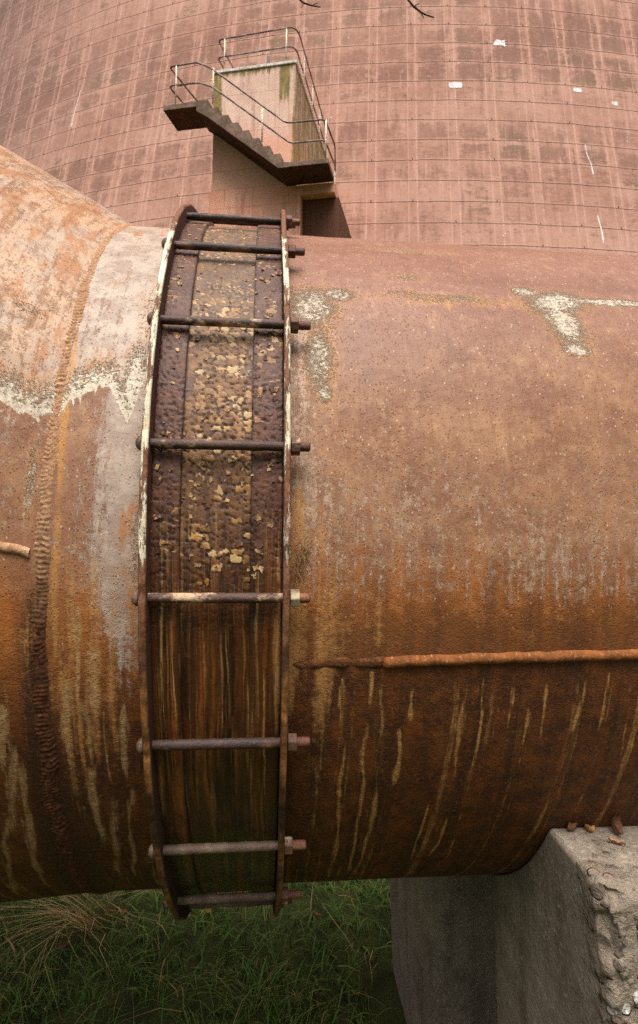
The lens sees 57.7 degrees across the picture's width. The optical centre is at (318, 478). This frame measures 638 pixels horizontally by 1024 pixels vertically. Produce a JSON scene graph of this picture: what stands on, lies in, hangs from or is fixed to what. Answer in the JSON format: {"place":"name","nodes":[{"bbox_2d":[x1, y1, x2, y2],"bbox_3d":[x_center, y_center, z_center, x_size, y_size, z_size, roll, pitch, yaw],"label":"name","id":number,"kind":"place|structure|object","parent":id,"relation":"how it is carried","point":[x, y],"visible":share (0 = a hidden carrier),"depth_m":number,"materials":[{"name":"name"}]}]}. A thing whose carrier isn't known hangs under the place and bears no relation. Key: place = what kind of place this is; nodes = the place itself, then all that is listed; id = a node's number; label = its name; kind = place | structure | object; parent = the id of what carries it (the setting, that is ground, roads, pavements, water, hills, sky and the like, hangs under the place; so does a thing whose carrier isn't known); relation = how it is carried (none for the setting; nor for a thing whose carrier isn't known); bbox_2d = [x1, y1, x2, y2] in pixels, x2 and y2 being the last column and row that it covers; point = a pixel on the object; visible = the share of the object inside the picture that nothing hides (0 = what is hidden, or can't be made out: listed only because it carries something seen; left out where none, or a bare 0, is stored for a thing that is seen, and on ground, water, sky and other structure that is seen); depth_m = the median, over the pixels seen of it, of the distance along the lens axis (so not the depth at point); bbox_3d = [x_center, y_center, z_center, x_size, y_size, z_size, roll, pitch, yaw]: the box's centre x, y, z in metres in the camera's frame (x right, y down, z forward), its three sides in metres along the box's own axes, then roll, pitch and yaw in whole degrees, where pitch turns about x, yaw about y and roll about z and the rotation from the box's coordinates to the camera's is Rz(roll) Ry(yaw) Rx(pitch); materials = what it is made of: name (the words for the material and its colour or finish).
{"place":"outdoors","nodes":[
{"label":"outdoors","id":0,"kind":"place"},
{"bbox_2d":[0,879,406,1023],"bbox_3d":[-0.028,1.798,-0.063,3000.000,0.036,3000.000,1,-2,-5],"label":"ground","id":1,"kind":"structure","parent":0,"point":[381,988],"depth_m":2.24,"materials":[{"name":"green plant"}]},
{"bbox_2d":[56,942,67,949],"bbox_3d":[-0.947,1.722,2.132,0.040,0.019,0.028,8,13,-16],"label":"fallen leaf","id":2,"kind":"object","parent":1,"relation":"on","point":[62,945],"visible":1,"depth_m":2.14,"materials":[{"name":"brown plant"}]},
{"bbox_2d":[0,889,184,1013],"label":"dry grass tuft","id":3,"kind":"object","parent":1,"relation":"on","point":[85,914],"visible":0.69,"depth_m":2.34,"materials":[{"name":"brown plant"}]},
{"bbox_2d":[121,906,126,915],"bbox_3d":[-0.778,1.728,2.309,0.026,0.029,0.046,29,-26,-7],"label":"fallen leaf","id":4,"kind":"object","parent":1,"relation":"on","point":[124,909],"visible":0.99,"depth_m":2.30,"materials":[{"name":"brown plant"}]},
{"bbox_2d":[163,26,351,237],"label":"stair block","id":5,"kind":"structure","parent":1,"relation":"on","point":[258,122],"depth_m":17.84,"materials":[{"name":"concrete"}]},
{"bbox_2d":[302,197,351,237],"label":"door","id":6,"kind":"structure","parent":5,"relation":"in","point":[325,217],"depth_m":17.76,"materials":[{"name":"brown metal"}]},
{"bbox_2d":[312,911,321,917],"bbox_3d":[-0.009,1.742,2.313,0.046,0.021,0.032,-15,-34,36],"label":"fallen leaf","id":7,"kind":"object","parent":1,"relation":"on","point":[315,914],"visible":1,"depth_m":2.31,"materials":[{"name":"brown plant"}]},
{"bbox_2d":[320,882,390,981],"bbox_3d":[0.156,1.827,2.329,0.378,0.124,0.455,3,-3,-44],"label":"dry grass tuft","id":8,"kind":"object","parent":1,"relation":"on","point":[355,939],"visible":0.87,"depth_m":2.30,"materials":[{"name":"brown plant"}]},
{"bbox_2d":[299,0,433,17],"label":"bare tree","id":9,"kind":"object","parent":1,"relation":"on","point":[409,1],"visible":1,"depth_m":5.00,"materials":[{"name":"plant"}]},
{"bbox_2d":[389,825,637,1023],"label":"concrete saddle","id":10,"kind":"object","parent":1,"relation":"on","point":[547,933],"visible":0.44,"depth_m":0.99,"materials":[{"name":"grey concrete"}]},
{"bbox_2d":[0,145,637,919],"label":"pipeline","id":11,"kind":"object","parent":10,"relation":"on","point":[318,559],"visible":0.99,"depth_m":0.81,"materials":[{"name":"metal"}]},
{"bbox_2d":[567,822,576,830],"bbox_3d":[0.395,0.543,0.904,0.018,0.014,0.012,21,0,-26],"label":"fallen leaf","id":12,"kind":"object","parent":10,"relation":"on","point":[571,827],"visible":1,"depth_m":0.90,"materials":[{"name":"brown plant"}]},
{"bbox_2d":[584,824,594,831],"bbox_3d":[0.423,0.545,0.904,0.010,0.012,0.018,21,-22,-24],"label":"fallen leaf","id":13,"kind":"object","parent":10,"relation":"on","point":[589,828],"visible":1,"depth_m":0.90,"materials":[{"name":"orange plant"}]},
{"bbox_2d":[610,813,623,834],"bbox_3d":[0.463,0.535,0.901,0.013,0.032,0.025,16,-34,-8],"label":"fallen leaf","id":14,"kind":"object","parent":10,"relation":"on","point":[616,824],"visible":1,"depth_m":0.90,"materials":[{"name":"brown plant"}]},
{"bbox_2d":[608,836,625,844],"bbox_3d":[0.449,0.546,0.872,0.024,0.008,0.006,6,6,23],"label":"fallen leaf","id":15,"kind":"object","parent":10,"relation":"on","point":[617,841],"visible":1,"depth_m":0.87,"materials":[{"name":"orange plant"}]},
{"bbox_2d":[0,0,637,254],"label":"cooling tower","id":16,"kind":"structure","parent":0,"point":[504,123],"depth_m":23.32,"materials":[{"name":"concrete"}]}
]}

